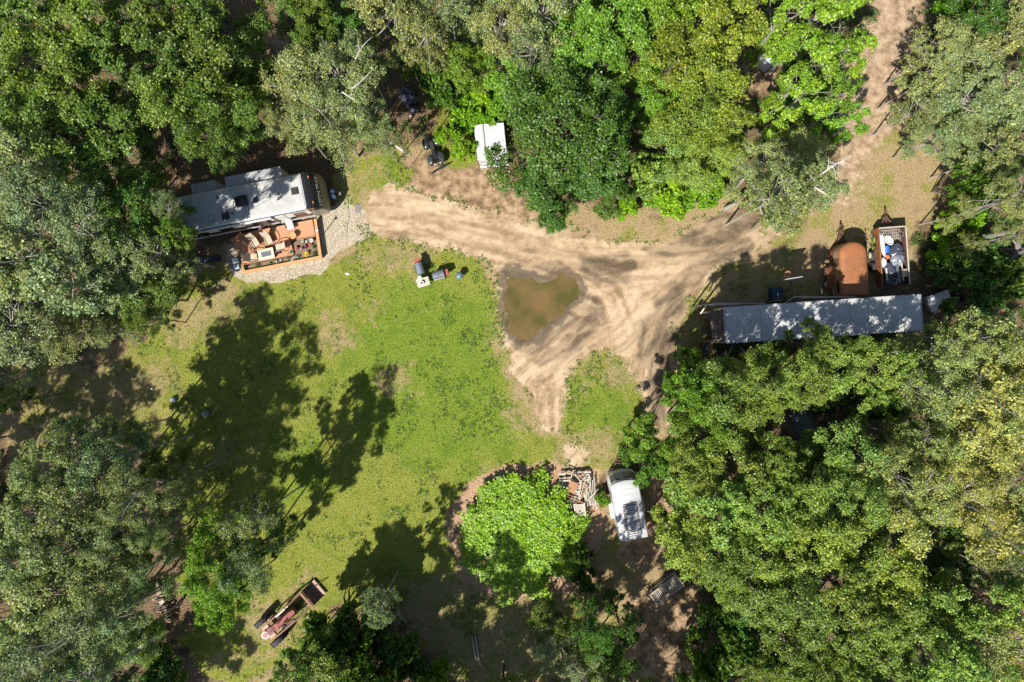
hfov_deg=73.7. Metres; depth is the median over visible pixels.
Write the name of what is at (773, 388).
broadleaf tree
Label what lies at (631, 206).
shrub
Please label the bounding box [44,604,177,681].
aspen tree
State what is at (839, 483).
broadleaf tree
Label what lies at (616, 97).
broadleaf tree
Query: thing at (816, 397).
broadleaf tree
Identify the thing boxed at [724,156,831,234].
aspen tree
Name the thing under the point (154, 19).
broadleaf tree
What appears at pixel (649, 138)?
broadleaf tree
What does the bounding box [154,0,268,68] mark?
broadleaf tree
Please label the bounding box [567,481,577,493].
rusty plate
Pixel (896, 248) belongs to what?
rubbish bag
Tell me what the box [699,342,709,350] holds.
water barrel
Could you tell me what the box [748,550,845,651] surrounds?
broadleaf tree
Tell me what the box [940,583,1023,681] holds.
aspen tree
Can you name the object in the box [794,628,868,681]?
broadleaf tree
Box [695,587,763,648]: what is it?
shrub
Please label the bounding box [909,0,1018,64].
broadleaf tree
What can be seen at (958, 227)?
shrub
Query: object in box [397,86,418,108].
covered machine
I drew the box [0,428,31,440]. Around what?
aspen tree
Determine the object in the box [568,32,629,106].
broadleaf tree
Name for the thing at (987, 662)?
aspen tree
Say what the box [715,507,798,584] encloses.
broadleaf tree
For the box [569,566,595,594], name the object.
shrub
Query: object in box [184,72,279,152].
broadleaf tree
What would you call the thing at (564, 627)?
broadleaf tree
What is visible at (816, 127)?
broadleaf tree
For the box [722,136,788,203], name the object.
aspen tree
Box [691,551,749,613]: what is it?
broadleaf tree
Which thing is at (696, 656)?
shrub
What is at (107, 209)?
broadleaf tree
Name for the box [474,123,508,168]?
white shed
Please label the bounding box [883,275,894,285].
rubbish bag
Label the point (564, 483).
pallet
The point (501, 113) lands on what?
shrub
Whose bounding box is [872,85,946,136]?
aspen tree
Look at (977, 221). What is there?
shrub
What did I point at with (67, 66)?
broadleaf tree
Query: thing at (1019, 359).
aspen tree
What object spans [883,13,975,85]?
aspen tree
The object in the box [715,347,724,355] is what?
tyre
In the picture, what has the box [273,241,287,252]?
patio chair
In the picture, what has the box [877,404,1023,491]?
aspen tree
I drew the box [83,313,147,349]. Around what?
aspen tree
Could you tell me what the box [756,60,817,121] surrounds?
broadleaf tree
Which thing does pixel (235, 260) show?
storage tub
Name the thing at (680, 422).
broadleaf tree
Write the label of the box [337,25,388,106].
aspen tree
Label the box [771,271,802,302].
basketball hoop
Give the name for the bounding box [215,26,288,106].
broadleaf tree
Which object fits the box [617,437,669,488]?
broadleaf tree
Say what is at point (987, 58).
aspen tree
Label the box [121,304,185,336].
broadleaf tree
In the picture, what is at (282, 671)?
broadleaf tree
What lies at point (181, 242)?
broadleaf tree
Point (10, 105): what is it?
broadleaf tree
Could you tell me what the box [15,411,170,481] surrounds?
aspen tree
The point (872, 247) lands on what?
bicycle
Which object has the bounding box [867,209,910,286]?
utility trailer
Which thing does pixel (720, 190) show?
shrub
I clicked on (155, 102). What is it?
broadleaf tree
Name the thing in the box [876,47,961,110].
aspen tree
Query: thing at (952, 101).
aspen tree
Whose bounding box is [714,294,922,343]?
box trailer
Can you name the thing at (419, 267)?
gas grill
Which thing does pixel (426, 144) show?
quad bike
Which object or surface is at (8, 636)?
aspen tree
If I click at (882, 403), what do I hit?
broadleaf tree
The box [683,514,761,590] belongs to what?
broadleaf tree
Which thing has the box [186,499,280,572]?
broadleaf tree
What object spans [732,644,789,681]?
broadleaf tree
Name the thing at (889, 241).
wash tub
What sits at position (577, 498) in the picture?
pallet
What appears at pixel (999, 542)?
aspen tree
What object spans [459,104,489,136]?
shrub
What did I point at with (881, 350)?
broadleaf tree
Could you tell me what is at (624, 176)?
undergrowth
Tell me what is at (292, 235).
side table
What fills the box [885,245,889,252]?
plastic drum
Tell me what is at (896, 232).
wire mesh
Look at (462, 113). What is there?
shrub
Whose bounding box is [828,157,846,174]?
bare branch
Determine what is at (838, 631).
broadleaf tree
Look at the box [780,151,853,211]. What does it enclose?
aspen tree
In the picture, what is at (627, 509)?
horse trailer
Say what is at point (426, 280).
work table
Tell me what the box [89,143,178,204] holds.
broadleaf tree
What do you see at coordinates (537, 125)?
broadleaf tree
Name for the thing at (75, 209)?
aspen tree
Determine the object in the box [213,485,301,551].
aspen tree
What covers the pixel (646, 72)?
broadleaf tree
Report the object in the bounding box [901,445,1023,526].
aspen tree
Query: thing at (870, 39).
broadleaf tree
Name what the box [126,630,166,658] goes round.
fallen log
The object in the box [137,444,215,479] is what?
broadleaf tree
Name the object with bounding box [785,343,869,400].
broadleaf tree
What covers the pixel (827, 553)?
broadleaf tree
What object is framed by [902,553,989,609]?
broadleaf tree
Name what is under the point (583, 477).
pallet
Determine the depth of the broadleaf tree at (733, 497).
39.32 m
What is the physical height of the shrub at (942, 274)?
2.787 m
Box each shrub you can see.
[140,640,188,681]
[299,599,358,670]
[334,602,396,651]
[341,641,390,681]
[368,654,407,681]
[371,624,420,671]
[398,36,434,91]
[405,652,441,681]
[424,54,475,109]
[431,653,450,681]
[433,119,464,150]
[449,88,477,134]
[450,138,477,162]
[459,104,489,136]
[465,68,498,116]
[483,89,503,126]
[495,73,546,122]
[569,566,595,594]
[571,539,595,570]
[594,491,610,507]
[615,194,639,221]
[636,179,665,208]
[655,178,690,220]
[669,346,702,371]
[674,641,718,681]
[681,184,719,211]
[686,624,743,681]
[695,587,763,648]
[698,167,733,198]
[735,608,786,673]
[799,377,847,415]
[821,365,877,416]
[844,386,904,421]
[923,0,974,34]
[923,254,964,291]
[925,232,959,265]
[931,154,1005,199]
[934,211,965,242]
[936,177,1005,220]
[937,263,1007,318]
[939,232,1008,274]
[946,227,982,257]
[949,208,987,235]
[979,255,1023,301]
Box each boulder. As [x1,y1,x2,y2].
[170,397,176,402]
[201,411,208,416]
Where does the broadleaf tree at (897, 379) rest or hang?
on the ground at (646, 284)
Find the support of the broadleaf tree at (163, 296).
on the ground at (646, 284)
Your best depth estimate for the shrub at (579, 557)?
48.04 m
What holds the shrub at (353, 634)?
on the ground at (646, 284)
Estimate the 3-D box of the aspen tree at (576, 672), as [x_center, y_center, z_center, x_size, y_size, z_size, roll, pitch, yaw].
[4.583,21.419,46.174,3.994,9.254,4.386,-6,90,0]
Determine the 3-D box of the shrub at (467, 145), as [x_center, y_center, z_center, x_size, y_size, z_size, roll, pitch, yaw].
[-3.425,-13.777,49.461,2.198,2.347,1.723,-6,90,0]
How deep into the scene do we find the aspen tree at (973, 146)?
44.65 m
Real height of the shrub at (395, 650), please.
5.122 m
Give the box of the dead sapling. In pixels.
[382,584,405,623]
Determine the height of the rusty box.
0.400 m
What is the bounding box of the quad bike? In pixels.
[422,135,449,173]
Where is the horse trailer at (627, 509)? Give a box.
[606,457,648,540]
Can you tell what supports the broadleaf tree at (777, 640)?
on the ground at (646, 284)
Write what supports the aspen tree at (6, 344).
on the ground at (646, 284)
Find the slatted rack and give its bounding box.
[647,571,684,605]
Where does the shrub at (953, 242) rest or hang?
on the ground at (646, 284)
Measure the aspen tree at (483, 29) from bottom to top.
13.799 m
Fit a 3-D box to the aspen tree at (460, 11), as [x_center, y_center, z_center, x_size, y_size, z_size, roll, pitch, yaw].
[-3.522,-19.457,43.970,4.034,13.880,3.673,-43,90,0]
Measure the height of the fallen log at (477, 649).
0.119 m
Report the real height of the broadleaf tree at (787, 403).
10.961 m
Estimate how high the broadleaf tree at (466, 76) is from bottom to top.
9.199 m
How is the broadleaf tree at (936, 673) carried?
on the ground at (646, 284)
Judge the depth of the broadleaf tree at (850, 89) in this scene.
42.91 m
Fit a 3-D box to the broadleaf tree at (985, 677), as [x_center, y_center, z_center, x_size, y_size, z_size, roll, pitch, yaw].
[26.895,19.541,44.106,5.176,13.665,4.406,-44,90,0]
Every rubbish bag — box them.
[883,262,896,276]
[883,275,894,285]
[889,243,904,255]
[890,255,903,265]
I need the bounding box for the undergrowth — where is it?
[0,0,1023,681]
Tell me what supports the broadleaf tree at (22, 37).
on the ground at (646, 284)
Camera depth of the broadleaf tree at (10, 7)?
40.02 m
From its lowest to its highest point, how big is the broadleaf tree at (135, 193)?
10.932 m
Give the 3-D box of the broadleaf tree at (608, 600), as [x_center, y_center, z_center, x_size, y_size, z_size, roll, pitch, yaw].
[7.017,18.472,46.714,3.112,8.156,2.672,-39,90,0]
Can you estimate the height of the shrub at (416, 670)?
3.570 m
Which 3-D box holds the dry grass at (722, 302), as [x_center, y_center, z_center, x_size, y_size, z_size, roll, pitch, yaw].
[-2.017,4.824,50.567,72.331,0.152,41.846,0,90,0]
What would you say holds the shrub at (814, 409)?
on the ground at (646, 284)
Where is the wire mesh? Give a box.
[881,229,898,239]
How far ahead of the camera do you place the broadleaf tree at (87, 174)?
41.63 m
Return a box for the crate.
[900,269,907,276]
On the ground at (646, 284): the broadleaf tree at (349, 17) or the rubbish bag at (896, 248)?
the broadleaf tree at (349, 17)
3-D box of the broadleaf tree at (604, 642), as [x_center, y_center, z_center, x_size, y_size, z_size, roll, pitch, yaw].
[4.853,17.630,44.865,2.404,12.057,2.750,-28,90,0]
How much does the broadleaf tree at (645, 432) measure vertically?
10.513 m
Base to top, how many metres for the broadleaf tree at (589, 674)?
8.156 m
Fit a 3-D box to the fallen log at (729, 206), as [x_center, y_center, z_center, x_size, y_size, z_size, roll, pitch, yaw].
[15.946,-9.825,49.449,0.688,2.155,0.322,-12,90,0]
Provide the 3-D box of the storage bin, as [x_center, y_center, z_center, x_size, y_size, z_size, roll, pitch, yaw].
[19.363,-3.397,50.110,0.790,0.980,1.067,-4,90,0]
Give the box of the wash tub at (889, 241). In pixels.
[884,235,893,244]
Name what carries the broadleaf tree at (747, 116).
on the ground at (646, 284)
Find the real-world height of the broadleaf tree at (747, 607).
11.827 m
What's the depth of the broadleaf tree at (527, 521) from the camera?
49.43 m
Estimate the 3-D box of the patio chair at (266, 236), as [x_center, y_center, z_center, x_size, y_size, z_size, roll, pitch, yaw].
[-17.823,-7.436,49.680,0.732,1.039,0.999,-22,90,0]
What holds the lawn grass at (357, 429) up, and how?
on the ground at (646, 284)
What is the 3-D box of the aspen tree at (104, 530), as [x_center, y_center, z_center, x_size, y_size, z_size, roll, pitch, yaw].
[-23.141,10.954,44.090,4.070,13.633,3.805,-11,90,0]
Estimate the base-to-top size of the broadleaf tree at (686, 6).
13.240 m
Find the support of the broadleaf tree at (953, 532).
on the ground at (646, 284)
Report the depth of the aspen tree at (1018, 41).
41.69 m
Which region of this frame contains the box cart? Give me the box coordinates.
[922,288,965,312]
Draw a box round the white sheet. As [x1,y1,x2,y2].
[880,234,884,256]
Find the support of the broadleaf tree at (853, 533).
on the ground at (646, 284)
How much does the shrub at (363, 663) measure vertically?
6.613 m
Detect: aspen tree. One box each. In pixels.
[0,122,103,211]
[0,164,117,256]
[0,201,115,306]
[0,285,107,369]
[0,351,69,398]
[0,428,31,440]
[0,471,138,553]
[0,511,132,601]
[0,564,91,657]
[0,597,133,681]
[1,545,123,635]
[5,442,154,504]
[10,234,138,318]
[10,501,170,585]
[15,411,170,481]
[17,566,174,679]
[22,288,121,367]
[26,187,164,276]
[32,460,177,538]
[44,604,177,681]
[55,522,189,611]
[63,428,194,493]
[69,489,201,569]
[72,224,178,306]
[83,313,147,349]
[84,571,184,654]
[95,452,221,527]
[104,528,205,598]
[112,225,215,284]
[122,494,223,551]
[150,189,193,251]
[160,460,225,495]
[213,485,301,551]
[213,520,301,596]
[253,42,341,129]
[260,91,329,161]
[283,74,365,177]
[301,36,386,134]
[334,82,390,141]
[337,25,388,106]
[344,0,429,82]
[359,570,402,629]
[363,116,399,162]
[389,130,412,164]
[395,1,454,97]
[417,0,484,61]
[447,0,506,52]
[464,0,531,91]
[499,11,559,76]
[507,0,579,68]
[531,612,584,677]
[557,629,615,681]
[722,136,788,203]
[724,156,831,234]
[750,199,800,237]
[763,119,838,184]
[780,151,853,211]
[819,430,931,509]
[853,407,974,467]
[854,479,938,560]
[859,326,993,390]
[865,346,989,431]
[865,457,967,528]
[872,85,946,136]
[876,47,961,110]
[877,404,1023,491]
[878,305,1023,376]
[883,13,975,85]
[889,579,1023,681]
[890,451,1014,538]
[891,109,961,166]
[899,15,1006,97]
[901,63,1010,142]
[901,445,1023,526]
[904,483,1023,567]
[906,347,1023,433]
[909,388,1023,464]
[919,170,1023,234]
[919,325,1023,391]
[924,104,1006,165]
[929,118,1023,178]
[929,540,1023,591]
[933,60,1023,140]
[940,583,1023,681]
[949,222,1023,257]
[957,0,1023,80]
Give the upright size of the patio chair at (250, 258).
1.039 m
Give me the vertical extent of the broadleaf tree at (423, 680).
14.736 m
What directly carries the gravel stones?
on the ground at (646, 284)
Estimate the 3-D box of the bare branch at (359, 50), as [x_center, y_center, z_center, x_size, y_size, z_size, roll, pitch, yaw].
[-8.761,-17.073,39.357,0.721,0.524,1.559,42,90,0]
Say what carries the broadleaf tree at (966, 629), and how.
on the ground at (646, 284)
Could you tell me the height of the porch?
3.620 m
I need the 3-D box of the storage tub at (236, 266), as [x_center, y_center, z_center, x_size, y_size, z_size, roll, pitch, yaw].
[-20.276,-5.473,50.383,0.395,0.435,0.356,-10,90,0]
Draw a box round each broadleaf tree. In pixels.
[0,0,101,83]
[0,19,84,109]
[0,70,83,148]
[0,385,65,413]
[4,92,121,173]
[15,38,133,130]
[27,0,144,85]
[45,135,142,214]
[51,86,172,162]
[71,17,175,108]
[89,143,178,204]
[90,197,193,261]
[94,171,198,249]
[106,608,177,668]
[109,265,187,320]
[118,0,210,80]
[119,21,235,119]
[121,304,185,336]
[134,54,251,158]
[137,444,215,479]
[138,263,198,295]
[152,215,198,255]
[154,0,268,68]
[156,3,275,122]
[169,103,259,174]
[172,534,271,619]
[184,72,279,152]
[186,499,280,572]
[192,558,276,633]
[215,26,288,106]
[226,70,290,129]
[244,504,313,563]
[247,0,319,67]
[267,622,329,681]
[284,0,343,42]
[285,623,351,681]
[295,13,345,76]
[315,0,366,53]
[337,660,393,681]
[417,676,435,681]
[442,38,495,96]
[456,465,596,607]
[478,47,540,113]
[482,54,633,210]
[498,664,520,681]
[513,153,582,214]
[526,595,570,645]
[537,196,579,234]
[543,5,615,95]
[561,133,632,201]
[561,615,619,681]
[566,586,615,664]
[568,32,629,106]
[571,86,635,143]
[574,0,655,67]
[588,173,637,221]
[595,643,642,681]
[597,589,645,647]
[603,4,683,92]
[617,411,676,465]
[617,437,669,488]
[619,664,653,681]
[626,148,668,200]
[630,15,715,110]
[632,76,681,134]
[634,0,704,50]
[639,120,694,184]
[648,503,717,582]
[650,75,727,156]
[654,366,721,422]
[657,432,727,500]
[660,403,732,459]
[661,455,759,551]
[664,35,752,127]
[664,126,723,197]
[678,89,757,170]
[679,0,769,73]
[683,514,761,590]
[688,354,761,427]
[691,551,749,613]
[693,394,766,453]
[695,436,774,508]
[700,122,749,176]
[705,344,788,405]
[713,466,797,544]
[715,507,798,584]
[715,551,797,634]
[725,379,784,431]
[731,428,797,478]
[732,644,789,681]
[734,340,818,393]
[738,0,826,69]
[746,459,831,526]
[746,607,835,681]
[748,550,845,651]
[755,378,800,413]
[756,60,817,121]
[756,64,837,142]
[756,497,848,581]
[763,0,871,73]
[765,316,842,367]
[766,359,832,413]
[769,22,861,104]
[769,449,854,513]
[774,535,881,628]
[779,595,852,665]
[781,415,893,496]
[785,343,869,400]
[788,70,866,129]
[788,95,845,148]
[792,24,879,102]
[793,502,894,582]
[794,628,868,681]
[798,461,892,545]
[798,578,913,679]
[812,608,925,681]
[813,331,875,362]
[814,528,931,613]
[817,100,872,147]
[822,337,908,391]
[832,373,891,424]
[834,569,948,660]
[859,345,933,395]
[868,581,985,681]
[875,608,1022,681]
[883,520,970,575]
[886,568,994,649]
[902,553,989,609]
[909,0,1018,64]
[913,550,1023,635]
[942,136,1023,193]
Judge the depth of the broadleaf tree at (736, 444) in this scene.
40.75 m
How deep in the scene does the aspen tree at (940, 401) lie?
39.48 m
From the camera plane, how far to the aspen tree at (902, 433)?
40.56 m
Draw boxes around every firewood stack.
[151,580,174,624]
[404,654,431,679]
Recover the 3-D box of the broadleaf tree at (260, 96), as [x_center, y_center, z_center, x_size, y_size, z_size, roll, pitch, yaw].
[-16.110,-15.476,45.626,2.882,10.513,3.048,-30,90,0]
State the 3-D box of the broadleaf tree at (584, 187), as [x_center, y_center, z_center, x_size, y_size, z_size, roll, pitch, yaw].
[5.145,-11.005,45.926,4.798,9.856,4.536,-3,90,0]
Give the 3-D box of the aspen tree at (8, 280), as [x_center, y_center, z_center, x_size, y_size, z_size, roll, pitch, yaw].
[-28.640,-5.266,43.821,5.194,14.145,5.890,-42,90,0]
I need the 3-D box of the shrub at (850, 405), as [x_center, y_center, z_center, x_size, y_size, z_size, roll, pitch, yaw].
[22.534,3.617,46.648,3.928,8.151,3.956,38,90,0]
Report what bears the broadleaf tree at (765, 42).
on the ground at (646, 284)
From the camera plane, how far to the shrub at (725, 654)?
46.04 m
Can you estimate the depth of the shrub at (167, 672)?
47.18 m
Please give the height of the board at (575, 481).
0.109 m
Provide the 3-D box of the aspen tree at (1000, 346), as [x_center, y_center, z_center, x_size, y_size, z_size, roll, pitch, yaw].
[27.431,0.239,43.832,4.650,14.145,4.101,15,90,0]
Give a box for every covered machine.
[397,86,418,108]
[409,105,418,116]
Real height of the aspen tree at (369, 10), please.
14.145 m
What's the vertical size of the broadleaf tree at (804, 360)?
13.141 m
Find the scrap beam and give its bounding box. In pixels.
[895,264,900,281]
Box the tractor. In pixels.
[254,578,327,647]
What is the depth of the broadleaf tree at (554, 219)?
43.64 m
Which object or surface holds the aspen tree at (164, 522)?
on the ground at (646, 284)
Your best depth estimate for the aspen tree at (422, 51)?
39.34 m
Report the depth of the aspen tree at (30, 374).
44.75 m
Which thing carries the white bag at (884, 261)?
in the utility trailer at (877, 255)
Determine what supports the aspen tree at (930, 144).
on the ground at (646, 284)
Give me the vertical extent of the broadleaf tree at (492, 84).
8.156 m
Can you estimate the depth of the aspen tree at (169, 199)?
39.78 m
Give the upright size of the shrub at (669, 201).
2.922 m
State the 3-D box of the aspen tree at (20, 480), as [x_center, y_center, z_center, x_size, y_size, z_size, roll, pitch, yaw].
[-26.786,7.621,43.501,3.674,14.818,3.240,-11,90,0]
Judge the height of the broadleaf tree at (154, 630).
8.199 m
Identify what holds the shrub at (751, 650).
on the ground at (646, 284)
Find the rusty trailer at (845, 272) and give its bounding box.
[823,224,868,295]
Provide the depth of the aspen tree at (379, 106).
41.53 m
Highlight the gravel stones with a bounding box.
[227,200,374,281]
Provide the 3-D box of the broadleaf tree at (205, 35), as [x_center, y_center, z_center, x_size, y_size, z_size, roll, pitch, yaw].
[-17.555,-16.115,44.013,4.965,13.902,5.736,-21,90,0]
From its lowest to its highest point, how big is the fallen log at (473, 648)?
0.102 m
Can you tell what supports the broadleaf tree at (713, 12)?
on the ground at (646, 284)
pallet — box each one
[559,476,576,492]
[563,490,578,507]
[575,471,591,488]
[578,488,594,505]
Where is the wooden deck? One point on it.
(302, 227)
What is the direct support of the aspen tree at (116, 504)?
on the ground at (646, 284)
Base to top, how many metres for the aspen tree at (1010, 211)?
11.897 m
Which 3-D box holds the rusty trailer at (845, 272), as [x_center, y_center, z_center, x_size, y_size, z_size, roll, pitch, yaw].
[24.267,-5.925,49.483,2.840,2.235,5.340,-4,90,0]
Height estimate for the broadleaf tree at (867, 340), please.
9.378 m
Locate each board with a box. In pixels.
[564,476,588,488]
[565,471,587,474]
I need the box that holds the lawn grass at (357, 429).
[21,109,820,681]
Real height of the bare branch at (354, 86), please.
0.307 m
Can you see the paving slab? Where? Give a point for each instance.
(357, 208)
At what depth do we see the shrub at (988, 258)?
47.22 m
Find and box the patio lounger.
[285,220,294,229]
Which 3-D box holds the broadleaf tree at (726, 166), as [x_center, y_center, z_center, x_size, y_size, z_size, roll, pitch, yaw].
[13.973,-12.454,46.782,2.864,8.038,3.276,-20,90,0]
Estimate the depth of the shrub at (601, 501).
49.48 m
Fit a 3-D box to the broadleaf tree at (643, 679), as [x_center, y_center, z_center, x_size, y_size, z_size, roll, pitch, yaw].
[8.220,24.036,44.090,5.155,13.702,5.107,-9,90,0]
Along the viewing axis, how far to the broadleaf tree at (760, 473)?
39.72 m
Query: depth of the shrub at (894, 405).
43.48 m
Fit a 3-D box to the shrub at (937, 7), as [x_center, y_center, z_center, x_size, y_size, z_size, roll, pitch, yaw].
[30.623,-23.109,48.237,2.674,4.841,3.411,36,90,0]
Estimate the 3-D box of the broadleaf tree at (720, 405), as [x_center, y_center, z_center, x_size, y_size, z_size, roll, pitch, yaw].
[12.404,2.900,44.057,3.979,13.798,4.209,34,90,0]
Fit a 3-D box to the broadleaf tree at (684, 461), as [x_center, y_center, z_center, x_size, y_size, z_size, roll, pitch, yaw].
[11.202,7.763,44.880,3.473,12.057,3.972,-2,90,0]
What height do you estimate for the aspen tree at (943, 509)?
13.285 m
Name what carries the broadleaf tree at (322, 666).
on the ground at (646, 284)
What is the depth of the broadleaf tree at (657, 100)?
42.75 m
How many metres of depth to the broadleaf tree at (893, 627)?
39.15 m
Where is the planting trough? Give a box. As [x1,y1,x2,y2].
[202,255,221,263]
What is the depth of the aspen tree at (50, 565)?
37.72 m
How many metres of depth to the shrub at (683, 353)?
46.22 m
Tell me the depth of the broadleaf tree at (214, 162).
40.91 m
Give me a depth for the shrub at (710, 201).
48.58 m
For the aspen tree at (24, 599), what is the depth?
37.62 m
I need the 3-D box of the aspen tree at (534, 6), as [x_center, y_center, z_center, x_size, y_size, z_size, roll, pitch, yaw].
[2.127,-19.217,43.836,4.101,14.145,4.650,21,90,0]
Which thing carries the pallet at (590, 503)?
on the ground at (646, 284)
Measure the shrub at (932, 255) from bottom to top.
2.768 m
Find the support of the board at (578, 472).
on the board
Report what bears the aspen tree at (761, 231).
on the ground at (646, 284)
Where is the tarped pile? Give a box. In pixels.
[756,53,778,74]
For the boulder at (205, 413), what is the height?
0.596 m
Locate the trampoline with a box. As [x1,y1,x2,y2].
[775,404,818,441]
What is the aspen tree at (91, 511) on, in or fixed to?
on the ground at (646, 284)
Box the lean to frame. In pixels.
[691,287,853,313]
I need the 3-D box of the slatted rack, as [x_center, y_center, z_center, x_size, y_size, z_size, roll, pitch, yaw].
[11.307,18.183,50.180,2.480,0.840,1.000,-37,90,0]
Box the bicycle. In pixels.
[870,232,875,250]
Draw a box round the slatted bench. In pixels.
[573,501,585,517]
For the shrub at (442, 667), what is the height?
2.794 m
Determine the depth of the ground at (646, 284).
50.60 m
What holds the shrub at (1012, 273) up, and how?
on the ground at (646, 284)
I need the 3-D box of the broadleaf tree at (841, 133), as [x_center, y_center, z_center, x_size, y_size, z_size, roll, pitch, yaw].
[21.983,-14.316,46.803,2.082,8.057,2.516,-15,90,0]
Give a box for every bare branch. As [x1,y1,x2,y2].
[351,71,370,88]
[355,38,370,58]
[814,158,846,178]
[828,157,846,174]
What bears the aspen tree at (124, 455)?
on the ground at (646, 284)
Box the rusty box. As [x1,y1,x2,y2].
[393,99,401,108]
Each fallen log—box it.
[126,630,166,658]
[471,637,476,659]
[474,635,480,664]
[723,201,741,210]
[977,230,1010,238]
[999,239,1023,259]
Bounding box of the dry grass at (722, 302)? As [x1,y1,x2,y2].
[4,128,944,681]
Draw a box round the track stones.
[378,192,762,457]
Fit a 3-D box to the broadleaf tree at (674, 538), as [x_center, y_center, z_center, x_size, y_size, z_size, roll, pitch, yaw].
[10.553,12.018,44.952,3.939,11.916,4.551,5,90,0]
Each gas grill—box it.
[414,258,425,275]
[432,269,448,280]
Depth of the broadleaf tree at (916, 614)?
39.04 m
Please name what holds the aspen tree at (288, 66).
on the ground at (646, 284)
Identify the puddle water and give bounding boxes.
[504,270,581,340]
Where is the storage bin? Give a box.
[768,287,783,301]
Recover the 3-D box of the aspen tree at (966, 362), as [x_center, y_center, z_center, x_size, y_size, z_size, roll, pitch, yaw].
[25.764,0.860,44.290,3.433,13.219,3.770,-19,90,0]
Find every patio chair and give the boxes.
[242,252,259,262]
[244,233,262,249]
[259,230,274,246]
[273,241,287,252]
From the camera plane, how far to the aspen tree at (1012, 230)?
42.15 m
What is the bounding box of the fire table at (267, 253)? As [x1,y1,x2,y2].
[257,247,275,260]
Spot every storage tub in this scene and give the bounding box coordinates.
[232,258,239,263]
[233,264,240,269]
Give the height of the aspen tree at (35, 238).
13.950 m
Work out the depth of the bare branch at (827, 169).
40.59 m
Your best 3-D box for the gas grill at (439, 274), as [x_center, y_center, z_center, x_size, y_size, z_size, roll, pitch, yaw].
[-5.209,-4.878,50.035,1.180,1.130,0.693,-17,90,0]
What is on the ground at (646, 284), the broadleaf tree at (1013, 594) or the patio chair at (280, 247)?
the broadleaf tree at (1013, 594)
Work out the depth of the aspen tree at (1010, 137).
43.11 m
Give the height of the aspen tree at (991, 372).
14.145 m
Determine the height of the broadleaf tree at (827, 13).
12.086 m
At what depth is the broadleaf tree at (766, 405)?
40.90 m
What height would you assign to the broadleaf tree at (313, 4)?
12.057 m
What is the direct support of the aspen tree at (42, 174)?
on the ground at (646, 284)
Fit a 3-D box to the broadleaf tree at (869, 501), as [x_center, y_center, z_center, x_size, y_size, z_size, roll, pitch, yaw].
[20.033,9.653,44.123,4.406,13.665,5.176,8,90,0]
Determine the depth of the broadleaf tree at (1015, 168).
43.64 m
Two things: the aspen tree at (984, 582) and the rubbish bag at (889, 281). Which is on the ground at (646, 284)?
the aspen tree at (984, 582)
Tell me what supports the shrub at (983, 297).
on the ground at (646, 284)
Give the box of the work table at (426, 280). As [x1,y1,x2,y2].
[416,276,429,287]
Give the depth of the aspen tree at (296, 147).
41.68 m
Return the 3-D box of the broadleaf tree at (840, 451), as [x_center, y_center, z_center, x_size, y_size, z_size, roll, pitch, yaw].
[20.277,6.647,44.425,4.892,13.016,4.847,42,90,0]
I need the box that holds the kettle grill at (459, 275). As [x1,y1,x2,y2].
[456,272,462,278]
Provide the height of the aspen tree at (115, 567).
13.799 m
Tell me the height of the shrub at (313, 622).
8.150 m
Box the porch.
[695,309,724,342]
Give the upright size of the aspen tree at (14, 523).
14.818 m
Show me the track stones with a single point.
(591, 292)
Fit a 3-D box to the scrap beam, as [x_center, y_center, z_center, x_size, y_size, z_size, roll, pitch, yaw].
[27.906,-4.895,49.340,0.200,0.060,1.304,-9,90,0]
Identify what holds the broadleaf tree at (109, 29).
on the ground at (646, 284)
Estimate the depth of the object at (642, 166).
44.15 m
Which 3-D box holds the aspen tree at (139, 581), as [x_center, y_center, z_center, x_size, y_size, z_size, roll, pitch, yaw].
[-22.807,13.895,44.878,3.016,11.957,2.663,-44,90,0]
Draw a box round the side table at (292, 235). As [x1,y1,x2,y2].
[289,232,296,238]
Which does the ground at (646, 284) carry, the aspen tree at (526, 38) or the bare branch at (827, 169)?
the aspen tree at (526, 38)
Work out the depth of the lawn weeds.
50.54 m
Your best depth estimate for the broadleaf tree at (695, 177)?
44.33 m
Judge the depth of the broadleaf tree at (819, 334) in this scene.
42.14 m
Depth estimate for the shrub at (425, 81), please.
45.99 m
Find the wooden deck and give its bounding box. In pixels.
[233,219,323,273]
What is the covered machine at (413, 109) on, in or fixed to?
on the ground at (646, 284)
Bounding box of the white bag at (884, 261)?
[881,257,886,266]
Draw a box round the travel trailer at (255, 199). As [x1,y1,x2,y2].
[174,166,340,239]
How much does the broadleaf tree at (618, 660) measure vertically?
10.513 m
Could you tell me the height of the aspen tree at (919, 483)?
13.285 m
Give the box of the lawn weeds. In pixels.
[107,125,825,679]
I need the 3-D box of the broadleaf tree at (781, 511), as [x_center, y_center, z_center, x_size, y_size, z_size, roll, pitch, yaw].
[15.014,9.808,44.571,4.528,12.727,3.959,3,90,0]
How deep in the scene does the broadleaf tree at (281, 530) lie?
41.37 m
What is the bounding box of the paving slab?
[355,204,360,212]
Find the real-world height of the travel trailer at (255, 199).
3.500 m
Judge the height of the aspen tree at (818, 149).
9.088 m
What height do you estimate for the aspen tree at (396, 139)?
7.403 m
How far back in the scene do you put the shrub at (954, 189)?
46.05 m
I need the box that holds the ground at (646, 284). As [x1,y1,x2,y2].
[0,0,1023,681]

